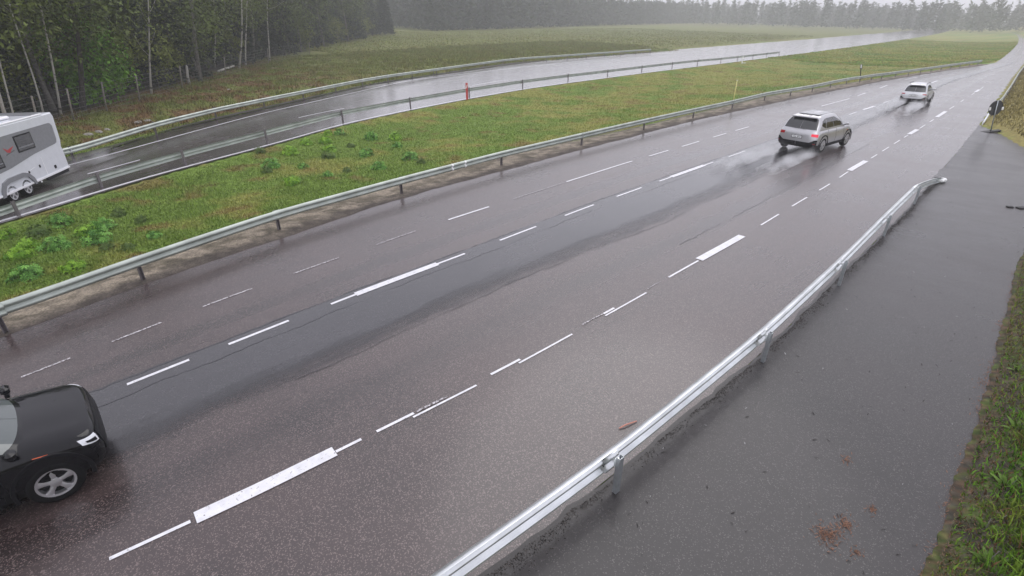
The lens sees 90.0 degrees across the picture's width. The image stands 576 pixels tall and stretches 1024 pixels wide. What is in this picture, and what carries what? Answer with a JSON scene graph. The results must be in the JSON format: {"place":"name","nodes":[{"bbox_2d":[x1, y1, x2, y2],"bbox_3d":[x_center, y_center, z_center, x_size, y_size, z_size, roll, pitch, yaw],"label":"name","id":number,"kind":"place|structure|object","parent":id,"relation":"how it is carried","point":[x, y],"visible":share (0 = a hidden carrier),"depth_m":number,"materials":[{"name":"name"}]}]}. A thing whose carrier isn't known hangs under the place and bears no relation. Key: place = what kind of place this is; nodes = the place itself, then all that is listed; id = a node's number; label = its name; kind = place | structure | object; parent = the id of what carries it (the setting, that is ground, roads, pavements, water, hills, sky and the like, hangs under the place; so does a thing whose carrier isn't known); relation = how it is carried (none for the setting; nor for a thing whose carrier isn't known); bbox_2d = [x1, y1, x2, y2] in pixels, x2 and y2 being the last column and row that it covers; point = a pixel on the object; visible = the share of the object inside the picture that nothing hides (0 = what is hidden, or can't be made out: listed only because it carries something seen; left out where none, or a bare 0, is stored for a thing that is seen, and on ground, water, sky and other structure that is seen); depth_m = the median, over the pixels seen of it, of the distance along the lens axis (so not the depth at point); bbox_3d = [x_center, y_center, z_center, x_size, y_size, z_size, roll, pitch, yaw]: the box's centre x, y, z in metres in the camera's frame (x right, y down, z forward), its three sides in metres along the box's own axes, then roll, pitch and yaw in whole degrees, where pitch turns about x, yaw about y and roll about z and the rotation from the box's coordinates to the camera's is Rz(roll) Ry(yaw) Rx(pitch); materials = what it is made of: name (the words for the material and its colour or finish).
{"place":"outdoors","nodes":[
{"label":"outdoors","id":0,"kind":"place"},
{"bbox_2d":[0,28,950,222],"bbox_3d":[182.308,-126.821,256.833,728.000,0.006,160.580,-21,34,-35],"label":"road","id":1,"kind":"structure","parent":0,"point":[139,150],"depth_m":44.69,"materials":[{"name":"grey asphalt"}]},
{"bbox_2d":[0,112,69,201],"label":"caravan","id":2,"kind":"object","parent":1,"relation":"on","point":[31,152],"visible":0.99,"depth_m":21.19,"materials":[{"name":"white"}]},
{"bbox_2d":[12,132,35,152],"bbox_3d":[-20.006,-5.987,21.004,0.026,0.640,1.100,-5,28,-10],"label":"window","id":3,"kind":"structure","parent":2,"relation":"in","point":[23,142],"depth_m":20.96,"materials":[{"name":"black"}]},
{"bbox_2d":[0,33,1023,575],"bbox_3d":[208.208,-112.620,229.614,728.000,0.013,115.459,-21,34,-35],"label":"road","id":4,"kind":"structure","parent":0,"point":[428,383],"depth_m":11.53,"materials":[{"name":"grey asphalt"}]},
{"bbox_2d":[0,384,107,508],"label":"car","id":5,"kind":"object","parent":4,"relation":"on","point":[53,443],"visible":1,"depth_m":7.63,"materials":[{"name":"black paint"}]},
{"bbox_2d":[778,110,851,152],"bbox_3d":[17.330,-9.023,29.010,4.721,1.935,2.350,-19,33,-32],"label":"car","id":6,"kind":"object","parent":4,"relation":"on","point":[818,131],"visible":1,"depth_m":27.82,"materials":[{"name":"silver metal"}]},
{"bbox_2d":[899,81,935,105],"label":"car","id":7,"kind":"object","parent":4,"relation":"on","point":[922,93],"visible":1,"depth_m":43.07,"materials":[{"name":"white metal"}]},
{"bbox_2d":[0,22,1023,488],"bbox_3d":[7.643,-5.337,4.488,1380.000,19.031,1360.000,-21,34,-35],"label":"ground","id":8,"kind":"structure","parent":0,"point":[798,32],"depth_m":41.21,"materials":[{"name":"green plant"}]},
{"bbox_2d":[0,226,16,240],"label":"leafy plant","id":9,"kind":"object","parent":8,"relation":"on","point":[2,233],"visible":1,"depth_m":17.61,"materials":[{"name":"green plant"}]},
{"bbox_2d":[0,67,31,112],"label":"spruce tree","id":10,"kind":"object","parent":8,"relation":"on","point":[13,102],"visible":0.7,"depth_m":31.67,"materials":[{"name":"green plant"}]},
{"bbox_2d":[1,245,37,261],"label":"leafy plant","id":11,"kind":"object","parent":8,"relation":"on","point":[16,250],"visible":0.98,"depth_m":16.44,"materials":[{"name":"green plant"}]},
{"bbox_2d":[0,57,44,112],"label":"young tree","id":12,"kind":"object","parent":8,"relation":"on","point":[9,87],"visible":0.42,"depth_m":32.59,"materials":[{"name":"green plant"}]},
{"bbox_2d":[4,262,44,284],"bbox_3d":[-14.354,-0.430,15.057,0.979,0.553,0.996,9,29,17],"label":"leafy plant","id":13,"kind":"object","parent":8,"relation":"on","point":[24,270],"visible":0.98,"depth_m":15.00,"materials":[{"name":"green plant"}]},
{"bbox_2d":[0,27,49,112],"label":"spruce tree","id":14,"kind":"object","parent":8,"relation":"on","point":[18,77],"visible":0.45,"depth_m":33.54,"materials":[{"name":"green plant"}]},
{"bbox_2d":[0,31,55,110],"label":"young tree","id":15,"kind":"object","parent":8,"relation":"on","point":[23,69],"visible":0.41,"depth_m":35.19,"materials":[{"name":"green plant"}]},
{"bbox_2d":[0,0,58,112],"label":"birch tree","id":16,"kind":"object","parent":8,"relation":"on","point":[9,48],"visible":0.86,"depth_m":27.96,"materials":[{"name":"green plant"}]},
{"bbox_2d":[13,236,45,252],"bbox_3d":[-16.149,-1.426,17.050,0.841,0.536,0.840,-2,28,-4],"label":"leafy plant","id":17,"kind":"object","parent":8,"relation":"on","point":[30,243],"visible":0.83,"depth_m":16.96,"materials":[{"name":"green plant"}]},
{"bbox_2d":[0,0,67,112],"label":"birch tree","id":18,"kind":"object","parent":8,"relation":"on","point":[18,19],"visible":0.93,"depth_m":27.91,"materials":[{"name":"green plant"}]},
{"bbox_2d":[24,222,52,238],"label":"leafy plant","id":19,"kind":"object","parent":8,"relation":"on","point":[38,230],"visible":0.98,"depth_m":17.88,"materials":[{"name":"green plant"}]},
{"bbox_2d":[0,0,87,111],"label":"birch tree","id":20,"kind":"object","parent":8,"relation":"on","point":[41,33],"visible":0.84,"depth_m":30.62,"materials":[{"name":"green plant"}]},
{"bbox_2d":[14,44,73,97],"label":"young tree","id":21,"kind":"object","parent":8,"relation":"on","point":[30,62],"visible":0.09,"depth_m":40.40,"materials":[{"name":"green plant"}]},
{"bbox_2d":[0,0,96,104],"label":"broadleaf tree","id":22,"kind":"object","parent":8,"relation":"on","point":[50,90],"visible":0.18,"depth_m":37.34,"materials":[{"name":"green plant"}]},
{"bbox_2d":[0,0,104,115],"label":"birch tree","id":23,"kind":"object","parent":8,"relation":"on","point":[50,54],"visible":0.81,"depth_m":32.13,"materials":[{"name":"green plant"}]},
{"bbox_2d":[36,234,72,252],"bbox_3d":[-15.444,-1.505,17.263,0.979,0.588,0.996,-15,31,-27],"label":"leafy plant","id":24,"kind":"object","parent":8,"relation":"on","point":[59,242],"visible":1,"depth_m":17.14,"materials":[{"name":"green plant"}]},
{"bbox_2d":[46,210,74,228],"bbox_3d":[-16.682,-2.533,18.852,0.849,0.644,0.857,22,34,35],"label":"leafy plant","id":25,"kind":"object","parent":8,"relation":"on","point":[58,217],"visible":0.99,"depth_m":18.76,"materials":[{"name":"green plant"}]},
{"bbox_2d":[0,0,125,110],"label":"broadleaf tree","id":26,"kind":"object","parent":8,"relation":"on","point":[43,86],"visible":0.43,"depth_m":34.93,"materials":[{"name":"green plant"}]},
{"bbox_2d":[9,5,129,104],"bbox_3d":[-31.791,-17.005,37.592,6.293,7.378,6.699,-3,28,-7],"label":"beech tree","id":27,"kind":"object","parent":8,"relation":"on","point":[72,79],"visible":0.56,"depth_m":37.29,"materials":[{"name":"green plant"}]},
{"bbox_2d":[57,258,87,274],"bbox_3d":[-13.265,-0.638,15.430,0.796,0.439,0.769,-7,28,-13],"label":"leafy plant","id":28,"kind":"object","parent":8,"relation":"on","point":[68,267],"visible":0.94,"depth_m":15.33,"materials":[{"name":"green plant"}]},
{"bbox_2d":[0,0,145,99],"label":"broadleaf tree","id":29,"kind":"object","parent":8,"relation":"on","point":[128,48],"visible":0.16,"depth_m":38.67,"materials":[{"name":"green plant"}]},
{"bbox_2d":[0,0,153,110],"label":"broadleaf tree","id":30,"kind":"object","parent":8,"relation":"on","point":[103,5],"visible":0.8,"depth_m":34.45,"materials":[{"name":"green plant"}]},
{"bbox_2d":[72,223,96,236],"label":"leafy plant","id":31,"kind":"object","parent":8,"relation":"on","point":[79,232],"visible":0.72,"depth_m":18.19,"materials":[{"name":"green plant"}]},
{"bbox_2d":[79,228,113,246],"bbox_3d":[-14.359,-1.747,17.681,0.990,0.707,1.000,24,36,38],"label":"leafy plant","id":32,"kind":"object","parent":8,"relation":"on","point":[90,237],"visible":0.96,"depth_m":17.54,"materials":[{"name":"green plant"}]},
{"bbox_2d":[55,20,144,98],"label":"beech tree","id":33,"kind":"object","parent":8,"relation":"on","point":[120,76],"visible":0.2,"depth_m":40.45,"materials":[{"name":"green plant"}]},
{"bbox_2d":[86,217,118,230],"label":"leafy plant","id":34,"kind":"object","parent":8,"relation":"on","point":[98,225],"visible":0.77,"depth_m":18.78,"materials":[{"name":"green plant"}]},
{"bbox_2d":[98,242,115,251],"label":"leafy plant","id":35,"kind":"object","parent":8,"relation":"on","point":[107,245],"visible":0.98,"depth_m":16.98,"materials":[{"name":"green plant"}]},
{"bbox_2d":[110,206,126,216],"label":"leafy plant","id":36,"kind":"object","parent":8,"relation":"on","point":[119,211],"visible":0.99,"depth_m":19.98,"materials":[{"name":"green plant"}]},
{"bbox_2d":[97,0,160,84],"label":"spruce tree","id":37,"kind":"object","parent":8,"relation":"on","point":[129,43],"visible":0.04,"depth_m":47.39,"materials":[{"name":"green plant"}]},
{"bbox_2d":[101,25,158,89],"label":"young tree","id":38,"kind":"object","parent":8,"relation":"on","point":[131,55],"visible":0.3,"depth_m":44.55,"materials":[{"name":"green plant"}]},
{"bbox_2d":[91,0,175,88],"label":"spruce tree","id":39,"kind":"object","parent":8,"relation":"on","point":[145,47],"visible":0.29,"depth_m":45.62,"materials":[{"name":"green plant"}]},
{"bbox_2d":[114,0,177,82],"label":"broadleaf tree","id":40,"kind":"object","parent":8,"relation":"on","point":[142,25],"visible":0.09,"depth_m":48.66,"materials":[{"name":"green plant"}]},
{"bbox_2d":[116,0,183,93],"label":"birch tree","id":41,"kind":"object","parent":8,"relation":"on","point":[149,44],"visible":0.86,"depth_m":42.36,"materials":[{"name":"green plant"}]},
{"bbox_2d":[123,0,182,77],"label":"spruce tree","id":42,"kind":"object","parent":8,"relation":"on","point":[150,31],"visible":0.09,"depth_m":51.85,"materials":[{"name":"green plant"}]},
{"bbox_2d":[145,231,162,238],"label":"leafy plant","id":43,"kind":"object","parent":8,"relation":"on","point":[151,233],"visible":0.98,"depth_m":17.78,"materials":[{"name":"green plant"}]},
{"bbox_2d":[129,29,179,87],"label":"young tree","id":44,"kind":"object","parent":8,"relation":"on","point":[163,53],"visible":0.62,"depth_m":46.98,"materials":[{"name":"green plant"}]},
{"bbox_2d":[0,44,309,122],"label":"wildlife fence","id":45,"kind":"object","parent":8,"relation":"on","point":[34,107],"visible":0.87,"depth_m":39.11,"materials":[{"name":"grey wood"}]},
{"bbox_2d":[123,4,193,77],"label":"spruce tree","id":46,"kind":"object","parent":8,"relation":"on","point":[189,62],"visible":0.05,"depth_m":53.95,"materials":[{"name":"green plant"}]},
{"bbox_2d":[151,34,192,80],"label":"young tree","id":47,"kind":"object","parent":8,"relation":"on","point":[177,57],"visible":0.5,"depth_m":50.55,"materials":[{"name":"green plant"}]},
{"bbox_2d":[134,0,212,81],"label":"spruce tree","id":48,"kind":"object","parent":8,"relation":"on","point":[167,21],"visible":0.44,"depth_m":51.30,"materials":[{"name":"green plant"}]},
{"bbox_2d":[139,0,231,73],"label":"broadleaf tree","id":49,"kind":"object","parent":8,"relation":"on","point":[197,17],"visible":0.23,"depth_m":54.71,"materials":[{"name":"green plant"}]},
{"bbox_2d":[158,0,234,61],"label":"broadleaf tree","id":50,"kind":"object","parent":8,"relation":"on","point":[200,16],"visible":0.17,"depth_m":56.10,"materials":[{"name":"green plant"}]},
{"bbox_2d":[143,0,263,81],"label":"broadleaf tree","id":51,"kind":"object","parent":8,"relation":"on","point":[192,20],"visible":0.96,"depth_m":50.02,"materials":[{"name":"green plant"}]},
{"bbox_2d":[187,0,238,67],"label":"spruce tree","id":52,"kind":"object","parent":8,"relation":"on","point":[233,62],"visible":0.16,"depth_m":64.55,"materials":[{"name":"green plant"}]},
{"bbox_2d":[195,0,240,66],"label":"broadleaf tree","id":53,"kind":"object","parent":8,"relation":"on","point":[219,27],"visible":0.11,"depth_m":64.81,"materials":[{"name":"green plant"}]},
{"bbox_2d":[208,0,237,67],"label":"birch tree","id":54,"kind":"object","parent":8,"relation":"on","point":[218,25],"visible":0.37,"depth_m":63.64,"materials":[{"name":"green plant"}]},
{"bbox_2d":[212,25,248,64],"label":"young tree","id":55,"kind":"object","parent":8,"relation":"on","point":[234,44],"visible":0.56,"depth_m":67.26,"materials":[{"name":"green plant"}]},
{"bbox_2d":[209,0,262,64],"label":"spruce tree","id":56,"kind":"object","parent":8,"relation":"on","point":[239,36],"visible":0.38,"depth_m":68.44,"materials":[{"name":"green plant"}]},
{"bbox_2d":[201,0,274,62],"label":"broadleaf tree","id":57,"kind":"object","parent":8,"relation":"on","point":[247,19],"visible":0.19,"depth_m":69.59,"materials":[{"name":"green plant"}]},
{"bbox_2d":[214,0,265,68],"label":"birch tree","id":58,"kind":"object","parent":8,"relation":"on","point":[241,13],"visible":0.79,"depth_m":61.73,"materials":[{"name":"green plant"}]},
{"bbox_2d":[217,7,263,60],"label":"spruce tree","id":59,"kind":"object","parent":8,"relation":"on","point":[259,57],"visible":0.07,"depth_m":73.42,"materials":[{"name":"green plant"}]},
{"bbox_2d":[235,0,265,65],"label":"birch tree","id":60,"kind":"object","parent":8,"relation":"on","point":[243,4],"visible":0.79,"depth_m":66.11,"materials":[{"name":"green plant"}]},
{"bbox_2d":[233,0,283,62],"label":"broadleaf tree","id":61,"kind":"object","parent":8,"relation":"on","point":[257,14],"visible":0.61,"depth_m":70.20,"materials":[{"name":"green plant"}]},
{"bbox_2d":[245,0,281,55],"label":"spruce tree","id":62,"kind":"object","parent":8,"relation":"on","point":[265,40],"visible":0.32,"depth_m":78.67,"materials":[{"name":"green plant"}]},
{"bbox_2d":[247,1,281,55],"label":"spruce tree","id":63,"kind":"object","parent":8,"relation":"on","point":[274,33],"visible":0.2,"depth_m":81.15,"materials":[{"name":"green plant"}]},
{"bbox_2d":[260,157,279,168],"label":"leafy plant","id":64,"kind":"object","parent":8,"relation":"on","point":[270,164],"visible":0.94,"depth_m":26.32,"materials":[{"name":"green plant"}]},
{"bbox_2d":[256,0,288,60],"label":"birch tree","id":65,"kind":"object","parent":8,"relation":"on","point":[267,13],"visible":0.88,"depth_m":72.27,"materials":[{"name":"green plant"}]},
{"bbox_2d":[263,0,303,55],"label":"spruce tree","id":66,"kind":"object","parent":8,"relation":"on","point":[281,38],"visible":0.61,"depth_m":83.57,"materials":[{"name":"green plant"}]},
{"bbox_2d":[282,145,299,155],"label":"leafy plant","id":67,"kind":"object","parent":8,"relation":"on","point":[291,149],"visible":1,"depth_m":28.64,"materials":[{"name":"green plant"}]},
{"bbox_2d":[283,175,300,185],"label":"leafy plant","id":68,"kind":"object","parent":8,"relation":"on","point":[288,179],"visible":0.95,"depth_m":23.80,"materials":[{"name":"green plant"}]},
{"bbox_2d":[309,0,342,45],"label":"broadleaf tree","id":69,"kind":"object","parent":8,"relation":"on","point":[321,12],"visible":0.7,"depth_m":106.13,"materials":[{"name":"green plant"}]},
{"bbox_2d":[320,149,334,158],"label":"leafy plant","id":70,"kind":"object","parent":8,"relation":"on","point":[324,154],"visible":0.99,"depth_m":28.39,"materials":[{"name":"green plant"}]},
{"bbox_2d":[329,17,351,42],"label":"young tree","id":71,"kind":"object","parent":8,"relation":"on","point":[338,26],"visible":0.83,"depth_m":118.20,"materials":[{"name":"green plant"}]},
{"bbox_2d":[329,0,369,41],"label":"broadleaf tree","id":72,"kind":"object","parent":8,"relation":"on","point":[339,5],"visible":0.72,"depth_m":123.63,"materials":[{"name":"green plant"}]},
{"bbox_2d":[62,49,650,162],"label":"guard rail","id":73,"kind":"object","parent":8,"relation":"on","point":[71,150],"visible":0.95,"depth_m":40.44,"materials":[{"name":"metal"}]},
{"bbox_2d":[347,1,365,39],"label":"spruce tree","id":74,"kind":"object","parent":8,"relation":"on","point":[359,35],"visible":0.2,"depth_m":132.74,"materials":[{"name":"green plant"}]},
{"bbox_2d":[66,51,653,161],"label":"gravel verge","id":75,"kind":"structure","parent":8,"relation":"on","point":[81,155],"depth_m":41.35,"materials":[{"name":"grey gravel"}]},
{"bbox_2d":[53,39,677,163],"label":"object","id":76,"kind":"object","parent":8,"relation":"on","point":[383,67],"visible":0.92,"depth_m":62.69,"materials":[{"name":"green plant"}]},
{"bbox_2d":[359,147,373,156],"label":"leafy plant","id":77,"kind":"object","parent":8,"relation":"on","point":[368,151],"visible":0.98,"depth_m":29.01,"materials":[{"name":"green plant"}]},
{"bbox_2d":[364,0,381,34],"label":"spruce tree","id":78,"kind":"object","parent":8,"relation":"on","point":[371,16],"visible":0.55,"depth_m":156.76,"materials":[{"name":"green plant"}]},
{"bbox_2d":[370,0,395,33],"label":"spruce tree","id":79,"kind":"object","parent":8,"relation":"on","point":[384,18],"visible":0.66,"depth_m":163.23,"materials":[{"name":"green plant"}]},
{"bbox_2d":[375,0,394,34],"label":"spruce tree","id":80,"kind":"object","parent":8,"relation":"on","point":[384,6],"visible":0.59,"depth_m":163.21,"materials":[{"name":"green plant"}]},
{"bbox_2d":[0,52,779,215],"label":"guard rail","id":81,"kind":"object","parent":8,"relation":"on","point":[14,206],"visible":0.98,"depth_m":28.30,"materials":[{"name":"metal"}]},
{"bbox_2d":[387,131,402,140],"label":"leafy plant","id":82,"kind":"object","parent":8,"relation":"on","point":[396,136],"visible":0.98,"depth_m":32.67,"materials":[{"name":"green plant"}]},
{"bbox_2d":[401,150,417,160],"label":"leafy plant","id":83,"kind":"object","parent":8,"relation":"on","point":[409,156],"visible":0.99,"depth_m":28.05,"materials":[{"name":"green plant"}]},
{"bbox_2d":[0,60,982,333],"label":"guard rail","id":84,"kind":"object","parent":8,"relation":"on","point":[60,288],"visible":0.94,"depth_m":17.66,"materials":[{"name":"metal"}]},
{"bbox_2d":[0,58,987,337],"bbox_3d":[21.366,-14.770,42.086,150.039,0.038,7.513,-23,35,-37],"label":"gravel verge","id":85,"kind":"structure","parent":8,"relation":"on","point":[36,314],"depth_m":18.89,"materials":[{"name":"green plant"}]},
{"bbox_2d":[310,28,813,69],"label":"grass","id":86,"kind":"structure","parent":8,"relation":"on","point":[614,32],"depth_m":158.60,"materials":[{"name":"green plant"}]},
{"bbox_2d":[369,0,1023,32],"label":"woods","id":87,"kind":"object","parent":8,"relation":"on","point":[450,14],"visible":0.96,"depth_m":344.00,"materials":[{"name":"green plant"}]},
{"bbox_2d":[478,125,1023,575],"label":"lay by","id":88,"kind":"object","parent":8,"relation":"on","point":[791,492],"visible":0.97,"depth_m":8.99,"materials":[{"name":"asphalt"}]},
{"bbox_2d":[430,178,946,575],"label":"guard rail","id":89,"kind":"object","parent":88,"relation":"on","point":[475,556],"visible":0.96,"depth_m":8.07,"materials":[{"name":"grey metal"}]},
{"bbox_2d":[485,177,938,575],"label":"road grit","id":90,"kind":"object","parent":88,"relation":"on","point":[717,397],"visible":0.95,"depth_m":9.61,"materials":[{"name":"grey gravel"}]},
{"bbox_2d":[607,160,1021,573],"bbox_3d":[14.317,-1.550,16.765,34.045,0.012,4.297,-24,36,-38],"label":"road debris","id":91,"kind":"object","parent":88,"relation":"on","point":[862,406],"visible":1,"depth_m":9.55,"materials":[{"name":"brown"}]},
{"bbox_2d":[803,273,1014,575],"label":"leaf litter","id":92,"kind":"object","parent":88,"relation":"on","point":[829,534],"visible":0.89,"depth_m":7.30,"materials":[{"name":"brown plant"}]},
{"bbox_2d":[768,39,1017,67],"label":"grass","id":93,"kind":"structure","parent":8,"relation":"on","point":[906,56],"depth_m":114.08,"materials":[{"name":"green plant"}]},
{"bbox_2d":[920,252,1023,575],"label":"grass bank","id":94,"kind":"structure","parent":8,"relation":"on","point":[955,493],"depth_m":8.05,"materials":[{"name":"green plant"}]},
{"bbox_2d":[967,546,1009,570],"bbox_3d":[6.153,3.505,6.586,0.557,0.321,0.424,-7,28,-12],"label":"weed","id":95,"kind":"object","parent":94,"relation":"on","point":[980,557],"visible":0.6,"depth_m":6.64,"materials":[{"name":"green plant"}]},
{"bbox_2d":[990,472,1019,491],"bbox_3d":[7.442,2.954,7.650,0.470,0.331,0.537,-3,28,-5],"label":"weed","id":96,"kind":"object","parent":94,"relation":"on","point":[1003,478],"visible":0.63,"depth_m":7.71,"materials":[{"name":"green plant"}]},
{"bbox_2d":[999,416,1023,434],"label":"weed","id":97,"kind":"object","parent":94,"relation":"on","point":[1012,422],"visible":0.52,"depth_m":8.86,"materials":[{"name":"green plant"}]},
{"bbox_2d":[981,100,1003,132],"bbox_3d":[30.881,-10.921,32.750,1.182,2.053,0.362,7,28,13],"label":"road sign","id":98,"kind":"object","parent":8,"relation":"on","point":[995,108],"visible":0.95,"depth_m":32.56,"materials":[{"name":"black metal"}]},
{"bbox_2d":[982,66,1023,124],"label":"guard rail","id":99,"kind":"object","parent":8,"relation":"on","point":[1009,88],"visible":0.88,"depth_m":48.75,"materials":[{"name":"metal"}]},
{"bbox_2d":[993,69,1023,135],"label":"grass","id":100,"kind":"structure","parent":8,"relation":"on","point":[1002,113],"depth_m":38.28,"materials":[{"name":"green plant"}]},
{"bbox_2d":[592,0,1023,28],"label":"sky","id":101,"kind":"structure","parent":0,"point":[966,3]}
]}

